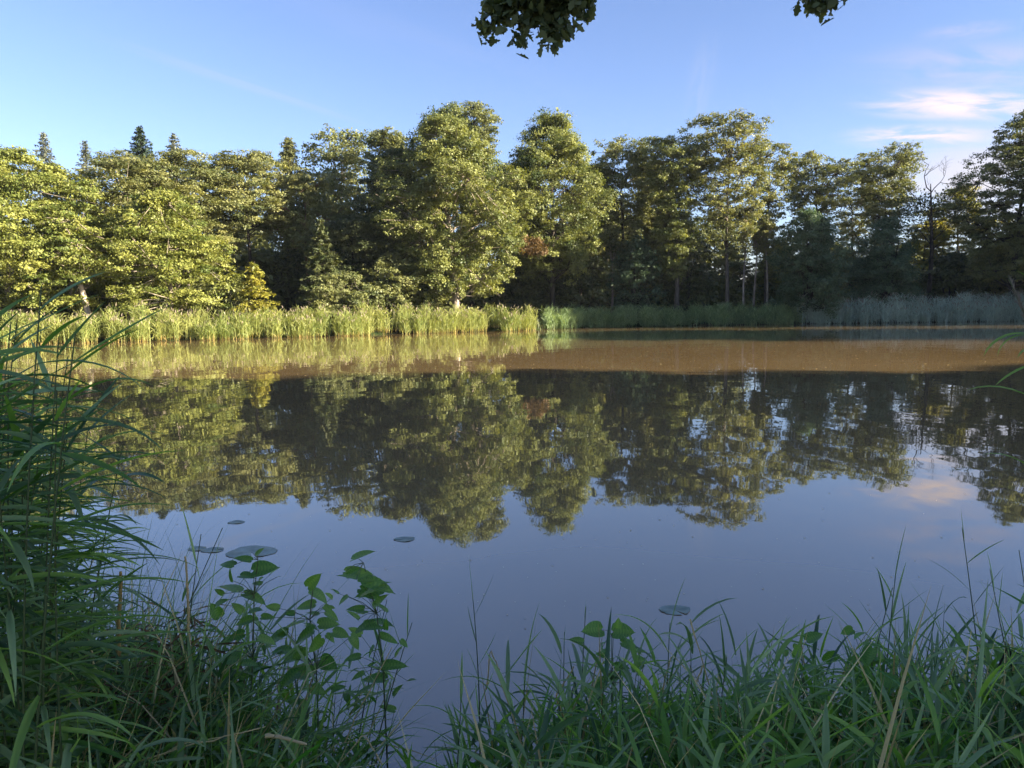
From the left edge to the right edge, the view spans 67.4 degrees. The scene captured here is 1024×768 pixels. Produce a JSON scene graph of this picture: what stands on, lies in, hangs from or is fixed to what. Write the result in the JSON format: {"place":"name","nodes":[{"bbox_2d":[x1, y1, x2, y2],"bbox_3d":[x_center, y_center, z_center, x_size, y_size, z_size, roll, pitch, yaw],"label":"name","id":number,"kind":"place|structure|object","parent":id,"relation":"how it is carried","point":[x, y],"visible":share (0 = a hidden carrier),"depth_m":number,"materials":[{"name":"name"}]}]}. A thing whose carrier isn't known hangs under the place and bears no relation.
{"place":"outdoors","nodes":[
{"label":"outdoors","id":0,"kind":"place"},
{"bbox_2d":[0,602,241,767],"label":"grass","id":1,"kind":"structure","parent":0,"point":[31,695],"depth_m":2.55,"materials":[{"name":"green plant"}]},
{"bbox_2d":[0,321,1023,767],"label":"water","id":2,"kind":"structure","parent":0,"point":[494,453],"depth_m":8.67,"materials":[{"name":"liquid"}]},
{"bbox_2d":[331,550,415,766],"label":"sapling","id":3,"kind":"object","parent":2,"relation":"in","point":[372,587],"visible":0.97,"depth_m":3.18,"materials":[{"name":"green plant"}]},
{"bbox_2d":[788,288,1023,323],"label":"reed bed","id":4,"kind":"object","parent":2,"relation":"on","point":[987,309],"visible":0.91,"depth_m":77.82,"materials":[{"name":"green plant"}]},
{"bbox_2d":[0,0,1023,282],"label":"sky","id":5,"kind":"structure","parent":0,"point":[216,75],"materials":[{"name":"blue"}]},
{"bbox_2d":[1,318,1023,344],"bbox_3d":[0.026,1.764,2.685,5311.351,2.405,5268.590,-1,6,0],"label":"ground","id":6,"kind":"structure","parent":0,"point":[267,335],"depth_m":65.93,"materials":[{"name":"brown soil"}]},
{"bbox_2d":[0,455,33,767],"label":"reed","id":7,"kind":"object","parent":6,"relation":"on","point":[19,553],"visible":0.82,"depth_m":1.85,"materials":[{"name":"green plant"}]},
{"bbox_2d":[0,439,66,767],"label":"reed","id":8,"kind":"object","parent":6,"relation":"on","point":[21,543],"visible":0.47,"depth_m":1.99,"materials":[{"name":"green plant"}]},
{"bbox_2d":[0,351,70,767],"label":"reed","id":9,"kind":"object","parent":6,"relation":"on","point":[6,359],"visible":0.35,"depth_m":2.07,"materials":[{"name":"green plant"}]},
{"bbox_2d":[24,132,61,250],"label":"conifer","id":10,"kind":"object","parent":6,"relation":"on","point":[44,151],"visible":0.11,"depth_m":105.03,"materials":[{"name":"green plant"}]},
{"bbox_2d":[0,376,85,767],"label":"reed","id":11,"kind":"object","parent":6,"relation":"on","point":[11,518],"visible":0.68,"depth_m":1.89,"materials":[{"name":"green plant"}]},
{"bbox_2d":[0,414,87,753],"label":"reed","id":12,"kind":"object","parent":6,"relation":"on","point":[38,428],"visible":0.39,"depth_m":2.07,"materials":[{"name":"green plant"}]},
{"bbox_2d":[0,300,95,734],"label":"reed","id":13,"kind":"object","parent":6,"relation":"on","point":[41,390],"visible":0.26,"depth_m":2.32,"materials":[{"name":"green plant"}]},
{"bbox_2d":[0,326,103,761],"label":"reed","id":14,"kind":"object","parent":6,"relation":"on","point":[70,461],"visible":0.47,"depth_m":2.08,"materials":[{"name":"green plant"}]},
{"bbox_2d":[0,356,107,767],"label":"reed","id":15,"kind":"object","parent":6,"relation":"on","point":[2,564],"visible":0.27,"depth_m":2.20,"materials":[{"name":"green plant"}]},
{"bbox_2d":[4,356,110,745],"bbox_3d":[-1.261,0.746,2.141,0.322,1.651,0.256,-3,6,-20],"label":"reed","id":16,"kind":"object","parent":6,"relation":"on","point":[52,714],"visible":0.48,"depth_m":2.11,"materials":[{"name":"green plant"}]},
{"bbox_2d":[0,294,118,767],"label":"reed","id":17,"kind":"object","parent":6,"relation":"on","point":[5,751],"visible":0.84,"depth_m":1.90,"materials":[{"name":"green plant"}]},
{"bbox_2d":[0,293,120,747],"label":"reed","id":18,"kind":"object","parent":6,"relation":"on","point":[53,676],"visible":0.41,"depth_m":2.22,"materials":[{"name":"green plant"}]},
{"bbox_2d":[0,470,120,767],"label":"reed","id":19,"kind":"object","parent":6,"relation":"on","point":[28,744],"visible":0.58,"depth_m":1.98,"materials":[{"name":"green plant"}]},
{"bbox_2d":[0,378,125,767],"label":"reed","id":20,"kind":"object","parent":6,"relation":"on","point":[4,667],"visible":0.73,"depth_m":1.93,"materials":[{"name":"green plant"}]},
{"bbox_2d":[10,406,121,750],"bbox_3d":[-1.259,0.806,2.185,0.278,1.508,0.372,-6,8,-44],"label":"reed","id":21,"kind":"object","parent":6,"relation":"on","point":[18,658],"visible":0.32,"depth_m":2.11,"materials":[{"name":"green plant"}]},
{"bbox_2d":[5,395,136,749],"bbox_3d":[-1.289,0.785,2.264,0.332,1.577,0.474,-4,7,-32],"label":"reed","id":22,"kind":"object","parent":6,"relation":"on","point":[12,417],"visible":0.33,"depth_m":2.19,"materials":[{"name":"green plant"}]},
{"bbox_2d":[1,328,140,749],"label":"reed","id":23,"kind":"object","parent":6,"relation":"on","point":[78,364],"visible":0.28,"depth_m":2.33,"materials":[{"name":"green plant"}]},
{"bbox_2d":[0,466,143,743],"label":"reed","id":24,"kind":"object","parent":6,"relation":"on","point":[61,661],"visible":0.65,"depth_m":2.02,"materials":[{"name":"green plant"}]},
{"bbox_2d":[0,144,144,324],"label":"beech tree","id":25,"kind":"object","parent":6,"relation":"on","point":[30,279],"visible":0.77,"depth_m":58.94,"materials":[{"name":"green plant"}]},
{"bbox_2d":[28,210,118,326],"bbox_3d":[-33.707,-8.547,59.355,6.337,9.669,5.436,-1,6,0],"label":"beech tree","id":26,"kind":"object","parent":6,"relation":"on","point":[84,231],"visible":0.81,"depth_m":58.47,"materials":[{"name":"green plant"}]},
{"bbox_2d":[22,272,144,766],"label":"reed","id":27,"kind":"object","parent":6,"relation":"on","point":[47,762],"visible":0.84,"depth_m":1.92,"materials":[{"name":"green plant"}]},
{"bbox_2d":[15,383,160,767],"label":"reed","id":28,"kind":"object","parent":6,"relation":"on","point":[75,501],"visible":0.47,"depth_m":2.15,"materials":[{"name":"green plant"}]},
{"bbox_2d":[0,304,177,767],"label":"reed","id":29,"kind":"object","parent":6,"relation":"on","point":[44,710],"visible":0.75,"depth_m":1.98,"materials":[{"name":"green plant"}]},
{"bbox_2d":[7,305,190,767],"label":"reed","id":30,"kind":"object","parent":6,"relation":"on","point":[25,724],"visible":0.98,"depth_m":1.83,"materials":[{"name":"green plant"}]},
{"bbox_2d":[14,437,191,767],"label":"reed","id":31,"kind":"object","parent":6,"relation":"on","point":[110,632],"visible":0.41,"depth_m":2.54,"materials":[{"name":"green plant"}]},
{"bbox_2d":[46,372,174,766],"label":"reed","id":32,"kind":"object","parent":6,"relation":"on","point":[82,424],"visible":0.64,"depth_m":2.17,"materials":[{"name":"green plant"}]},
{"bbox_2d":[33,147,191,323],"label":"broadleaf tree","id":33,"kind":"object","parent":6,"relation":"on","point":[111,163],"visible":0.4,"depth_m":65.02,"materials":[{"name":"green plant"}]},
{"bbox_2d":[76,517,155,716],"bbox_3d":[-1.451,0.990,2.793,0.385,1.125,0.440,-5,7,-36],"label":"reed","id":34,"kind":"object","parent":6,"relation":"on","point":[124,621],"visible":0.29,"depth_m":2.84,"materials":[{"name":"green plant"}]},
{"bbox_2d":[61,562,172,767],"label":"reed","id":35,"kind":"object","parent":6,"relation":"on","point":[92,672],"visible":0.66,"depth_m":2.19,"materials":[{"name":"green plant"}]},
{"bbox_2d":[64,393,169,690],"bbox_3d":[-1.559,0.794,2.938,0.386,1.487,0.405,4,7,41],"label":"reed","id":36,"kind":"object","parent":6,"relation":"on","point":[81,492],"visible":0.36,"depth_m":2.92,"materials":[{"name":"green plant"}]},
{"bbox_2d":[78,272,159,324],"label":"understorey bush","id":37,"kind":"object","parent":6,"relation":"on","point":[107,300],"visible":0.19,"depth_m":65.91,"materials":[{"name":"green plant"}]},
{"bbox_2d":[54,376,202,765],"bbox_3d":[-1.003,0.775,2.043,0.376,1.631,0.319,-1,6,0],"label":"reed","id":38,"kind":"object","parent":6,"relation":"on","point":[76,753],"visible":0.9,"depth_m":1.96,"materials":[{"name":"green plant"}]},
{"bbox_2d":[109,125,155,243],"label":"conifer","id":39,"kind":"object","parent":6,"relation":"on","point":[140,144],"visible":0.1,"depth_m":95.08,"materials":[{"name":"green plant"}]},
{"bbox_2d":[55,601,278,762],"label":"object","id":40,"kind":"object","parent":6,"relation":"on","point":[177,671],"visible":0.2,"depth_m":2.97,"materials":[{"name":"plant"}]},
{"bbox_2d":[94,186,244,315],"bbox_3d":[-27.250,-9.913,62.135,10.898,11.682,12.751,-1,6,0],"label":"beech tree","id":41,"kind":"object","parent":6,"relation":"on","point":[162,273],"visible":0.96,"depth_m":60.40,"materials":[{"name":"green plant"}]},
{"bbox_2d":[122,147,247,322],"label":"broadleaf tree","id":42,"kind":"object","parent":6,"relation":"on","point":[193,184],"visible":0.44,"depth_m":69.02,"materials":[{"name":"green plant"}]},
{"bbox_2d":[184,279,254,320],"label":"hazel bush","id":43,"kind":"object","parent":6,"relation":"on","point":[224,299],"visible":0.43,"depth_m":64.68,"materials":[{"name":"green plant"}]},
{"bbox_2d":[150,240,319,320],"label":"understorey bush","id":44,"kind":"object","parent":6,"relation":"on","point":[260,256],"visible":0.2,"depth_m":77.55,"materials":[{"name":"green plant"}]},
{"bbox_2d":[210,548,279,741],"bbox_3d":[-1.025,1.153,3.039,0.261,1.084,0.414,-4,6,-27],"label":"sapling","id":45,"kind":"object","parent":6,"relation":"on","point":[261,567],"visible":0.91,"depth_m":2.99,"materials":[{"name":"green plant"}]},
{"bbox_2d":[195,149,308,317],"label":"broadleaf tree","id":46,"kind":"object","parent":6,"relation":"on","point":[242,168],"visible":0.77,"depth_m":72.92,"materials":[{"name":"green plant"}]},
{"bbox_2d":[218,207,292,285],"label":"forest tree","id":47,"kind":"object","parent":6,"relation":"on","point":[259,245],"visible":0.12,"depth_m":89.21,"materials":[{"name":"green plant"}]},
{"bbox_2d":[230,261,280,326],"bbox_3d":[-21.649,-7.103,63.892,5.455,6.263,5.113,-1,6,0],"label":"young spruce","id":48,"kind":"object","parent":6,"relation":"on","point":[255,293],"visible":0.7,"depth_m":63.77,"materials":[{"name":"green plant"}]},
{"bbox_2d":[0,300,537,344],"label":"reed bed","id":49,"kind":"object","parent":6,"relation":"on","point":[239,325],"visible":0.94,"depth_m":59.97,"materials":[{"name":"green plant"}]},
{"bbox_2d":[257,248,315,313],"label":"understorey bush","id":50,"kind":"object","parent":6,"relation":"on","point":[285,260],"visible":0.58,"depth_m":78.12,"materials":[{"name":"green plant"}]},
{"bbox_2d":[274,136,311,258],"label":"conifer tree","id":51,"kind":"object","parent":6,"relation":"on","point":[287,153],"visible":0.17,"depth_m":93.23,"materials":[{"name":"green plant"}]},
{"bbox_2d":[252,573,358,767],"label":"sapling","id":52,"kind":"object","parent":6,"relation":"on","point":[292,674],"visible":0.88,"depth_m":3.06,"materials":[{"name":"green plant"}]},
{"bbox_2d":[253,165,360,316],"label":"broadleaf tree","id":53,"kind":"object","parent":6,"relation":"on","point":[303,188],"visible":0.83,"depth_m":74.98,"materials":[{"name":"green plant"}]},
{"bbox_2d":[287,218,357,320],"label":"spruce tree","id":54,"kind":"object","parent":6,"relation":"on","point":[320,236],"visible":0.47,"depth_m":68.80,"materials":[{"name":"green plant"}]},
{"bbox_2d":[292,123,374,254],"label":"broadleaf tree","id":55,"kind":"object","parent":6,"relation":"on","point":[350,156],"visible":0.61,"depth_m":92.76,"materials":[{"name":"green plant"}]},
{"bbox_2d":[296,269,395,316],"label":"hazel bush","id":56,"kind":"object","parent":6,"relation":"on","point":[333,292],"visible":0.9,"depth_m":66.24,"materials":[{"name":"green plant"}]},
{"bbox_2d":[299,213,402,318],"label":"understorey tree","id":57,"kind":"object","parent":6,"relation":"on","point":[344,226],"visible":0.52,"depth_m":71.71,"materials":[{"name":"green plant"}]},
{"bbox_2d":[356,125,408,315],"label":"broadleaf tree","id":58,"kind":"object","parent":6,"relation":"on","point":[387,140],"visible":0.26,"depth_m":76.63,"materials":[{"name":"green plant"}]},
{"bbox_2d":[347,251,434,326],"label":"hazel bush","id":59,"kind":"object","parent":6,"relation":"on","point":[390,266],"visible":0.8,"depth_m":70.08,"materials":[{"name":"green plant"}]},
{"bbox_2d":[344,147,452,318],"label":"broadleaf tree","id":60,"kind":"object","parent":6,"relation":"on","point":[363,204],"visible":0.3,"depth_m":73.27,"materials":[{"name":"green plant"}]},
{"bbox_2d":[362,101,537,313],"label":"oak tree","id":61,"kind":"object","parent":6,"relation":"on","point":[435,162],"visible":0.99,"depth_m":70.33,"materials":[{"name":"green plant"}]},
{"bbox_2d":[446,100,503,307],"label":"broadleaf tree","id":62,"kind":"object","parent":6,"relation":"on","point":[484,129],"visible":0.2,"depth_m":84.51,"materials":[{"name":"green plant"}]},
{"bbox_2d":[443,265,548,315],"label":"understorey bush","id":63,"kind":"object","parent":6,"relation":"on","point":[478,302],"visible":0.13,"depth_m":87.36,"materials":[{"name":"green plant"}]},
{"bbox_2d":[0,495,1023,767],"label":"grass","id":64,"kind":"structure","parent":6,"relation":"on","point":[879,709],"depth_m":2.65,"materials":[{"name":"green plant"}]},
{"bbox_2d":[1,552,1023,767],"bbox_3d":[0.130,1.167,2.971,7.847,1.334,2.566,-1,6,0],"label":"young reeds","id":65,"kind":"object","parent":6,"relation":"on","point":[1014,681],"visible":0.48,"depth_m":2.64,"materials":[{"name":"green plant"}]},
{"bbox_2d":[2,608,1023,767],"bbox_3d":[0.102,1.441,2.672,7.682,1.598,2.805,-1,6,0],"label":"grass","id":66,"kind":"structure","parent":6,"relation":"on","point":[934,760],"depth_m":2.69,"materials":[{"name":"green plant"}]},
{"bbox_2d":[500,255,562,315],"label":"understorey bush","id":67,"kind":"object","parent":6,"relation":"on","point":[518,286],"visible":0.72,"depth_m":82.29,"materials":[{"name":"green plant"}]},
{"bbox_2d":[490,106,622,311],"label":"oak tree","id":68,"kind":"object","parent":6,"relation":"on","point":[556,150],"visible":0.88,"depth_m":77.82,"materials":[{"name":"green plant"}]},
{"bbox_2d":[540,243,619,311],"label":"understorey bush","id":69,"kind":"object","parent":6,"relation":"on","point":[577,298],"visible":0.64,"depth_m":82.84,"materials":[{"name":"green plant"}]},
{"bbox_2d":[570,617,647,753],"bbox_3d":[0.397,1.345,3.146,0.314,0.826,0.294,-1,6,0],"label":"herb","id":70,"kind":"object","parent":6,"relation":"on","point":[619,629],"visible":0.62,"depth_m":3.13,"materials":[{"name":"green plant"}]},
{"bbox_2d":[590,134,657,311],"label":"broadleaf tree","id":71,"kind":"object","parent":6,"relation":"on","point":[615,150],"visible":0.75,"depth_m":85.33,"materials":[{"name":"green plant"}]},
{"bbox_2d":[605,235,669,312],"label":"understorey bush","id":72,"kind":"object","parent":6,"relation":"on","point":[644,263],"visible":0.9,"depth_m":84.00,"materials":[{"name":"green plant"}]},
{"bbox_2d":[630,159,666,299],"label":"broadleaf tree","id":73,"kind":"object","parent":6,"relation":"on","point":[652,244],"visible":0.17,"depth_m":89.49,"materials":[{"name":"green plant"}]},
{"bbox_2d":[595,253,714,312],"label":"understorey bush","id":74,"kind":"object","parent":6,"relation":"on","point":[664,286],"visible":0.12,"depth_m":88.58,"materials":[{"name":"green plant"}]},
{"bbox_2d":[471,0,846,58],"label":"oak tree","id":75,"kind":"object","parent":6,"relation":"on","point":[551,18],"visible":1,"depth_m":8.63,"materials":[{"name":"green plant"}]},
{"bbox_2d":[540,300,807,328],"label":"sedge bed","id":76,"kind":"object","parent":6,"relation":"on","point":[578,317],"visible":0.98,"depth_m":78.10,"materials":[{"name":"green plant"}]},
{"bbox_2d":[638,126,717,310],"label":"broadleaf tree","id":77,"kind":"object","parent":6,"relation":"on","point":[671,174],"visible":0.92,"depth_m":81.63,"materials":[{"name":"green plant"}]},
{"bbox_2d":[655,223,720,312],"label":"understorey bush","id":78,"kind":"object","parent":6,"relation":"on","point":[701,254],"visible":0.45,"depth_m":85.35,"materials":[{"name":"green plant"}]},
{"bbox_2d":[691,210,752,275],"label":"forest tree","id":79,"kind":"object","parent":6,"relation":"on","point":[710,238],"visible":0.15,"depth_m":104.89,"materials":[{"name":"green plant"}]},
{"bbox_2d":[674,108,775,309],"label":"broadleaf tree","id":80,"kind":"object","parent":6,"relation":"on","point":[726,165],"visible":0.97,"depth_m":80.40,"materials":[{"name":"green plant"}]},
{"bbox_2d":[695,273,763,309],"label":"understorey bush","id":81,"kind":"object","parent":6,"relation":"on","point":[721,290],"visible":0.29,"depth_m":94.06,"materials":[{"name":"green plant"}]},
{"bbox_2d":[703,252,772,307],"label":"understorey bush","id":82,"kind":"object","parent":6,"relation":"on","point":[736,266],"visible":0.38,"depth_m":97.81,"materials":[{"name":"green plant"}]},
{"bbox_2d":[731,207,759,304],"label":"birch tree","id":83,"kind":"object","parent":6,"relation":"on","point":[747,242],"visible":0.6,"depth_m":82.85,"materials":[{"name":"green plant"}]},
{"bbox_2d":[756,214,779,304],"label":"birch tree","id":84,"kind":"object","parent":6,"relation":"on","point":[768,224],"visible":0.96,"depth_m":84.50,"materials":[{"name":"green plant"}]},
{"bbox_2d":[740,141,798,307],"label":"broadleaf tree","id":85,"kind":"object","parent":6,"relation":"on","point":[781,164],"visible":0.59,"depth_m":85.53,"materials":[{"name":"green plant"}]},
{"bbox_2d":[744,236,802,302],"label":"understorey bush","id":86,"kind":"object","parent":6,"relation":"on","point":[761,281],"visible":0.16,"depth_m":95.12,"materials":[{"name":"green plant"}]},
{"bbox_2d":[730,270,852,311],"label":"understorey bush","id":87,"kind":"object","parent":6,"relation":"on","point":[773,283],"visible":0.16,"depth_m":93.44,"materials":[{"name":"green plant"}]},
{"bbox_2d":[775,631,840,725],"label":"herb","id":88,"kind":"object","parent":6,"relation":"on","point":[812,637],"visible":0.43,"depth_m":3.01,"materials":[{"name":"green plant"}]},
{"bbox_2d":[764,207,858,320],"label":"willow bush","id":89,"kind":"object","parent":6,"relation":"on","point":[821,283],"visible":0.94,"depth_m":77.89,"materials":[{"name":"green plant"}]},
{"bbox_2d":[771,150,864,295],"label":"broadleaf tree","id":90,"kind":"object","parent":6,"relation":"on","point":[822,197],"visible":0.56,"depth_m":86.55,"materials":[{"name":"green plant"}]},
{"bbox_2d":[827,170,879,285],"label":"broadleaf tree","id":91,"kind":"object","parent":6,"relation":"on","point":[845,229],"visible":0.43,"depth_m":93.83,"materials":[{"name":"green plant"}]},
{"bbox_2d":[834,625,904,720],"bbox_3d":[1.458,1.291,3.049,0.325,0.680,0.324,-1,6,0],"label":"herb","id":92,"kind":"object","parent":6,"relation":"on","point":[866,655],"visible":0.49,"depth_m":2.98,"materials":[{"name":"green plant"}]},
{"bbox_2d":[839,140,927,261],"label":"broadleaf tree","id":93,"kind":"object","parent":6,"relation":"on","point":[881,201],"visible":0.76,"depth_m":88.02,"materials":[{"name":"green plant"}]},
{"bbox_2d":[844,213,930,316],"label":"willow bush","id":94,"kind":"object","parent":6,"relation":"on","point":[882,276],"visible":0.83,"depth_m":81.00,"materials":[{"name":"green plant"}]},
{"bbox_2d":[895,209,968,274],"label":"broadleaf tree","id":95,"kind":"object","parent":6,"relation":"on","point":[937,240],"visible":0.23,"depth_m":95.66,"materials":[{"name":"green plant"}]},
{"bbox_2d":[883,152,988,301],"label":"dead tree","id":96,"kind":"object","parent":6,"relation":"on","point":[931,242],"visible":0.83,"depth_m":82.67,"materials":[{"name":"brown plant"}]},
{"bbox_2d":[916,249,994,307],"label":"understorey bush","id":97,"kind":"object","parent":6,"relation":"on","point":[953,262],"visible":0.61,"depth_m":83.89,"materials":[{"name":"green plant"}]},
{"bbox_2d":[915,185,1002,270],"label":"broadleaf tree","id":98,"kind":"object","parent":6,"relation":"on","point":[956,242],"visible":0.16,"depth_m":95.71,"materials":[{"name":"green plant"}]},
{"bbox_2d":[927,109,1023,316],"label":"larch tree","id":99,"kind":"object","parent":6,"relation":"on","point":[1007,247],"visible":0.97,"depth_m":78.50,"materials":[{"name":"green plant"}]},
{"bbox_2d":[969,271,1023,463],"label":"reed","id":100,"kind":"object","parent":6,"relation":"on","point":[1018,297],"visible":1,"depth_m":1.90,"materials":[{"name":"green plant"}]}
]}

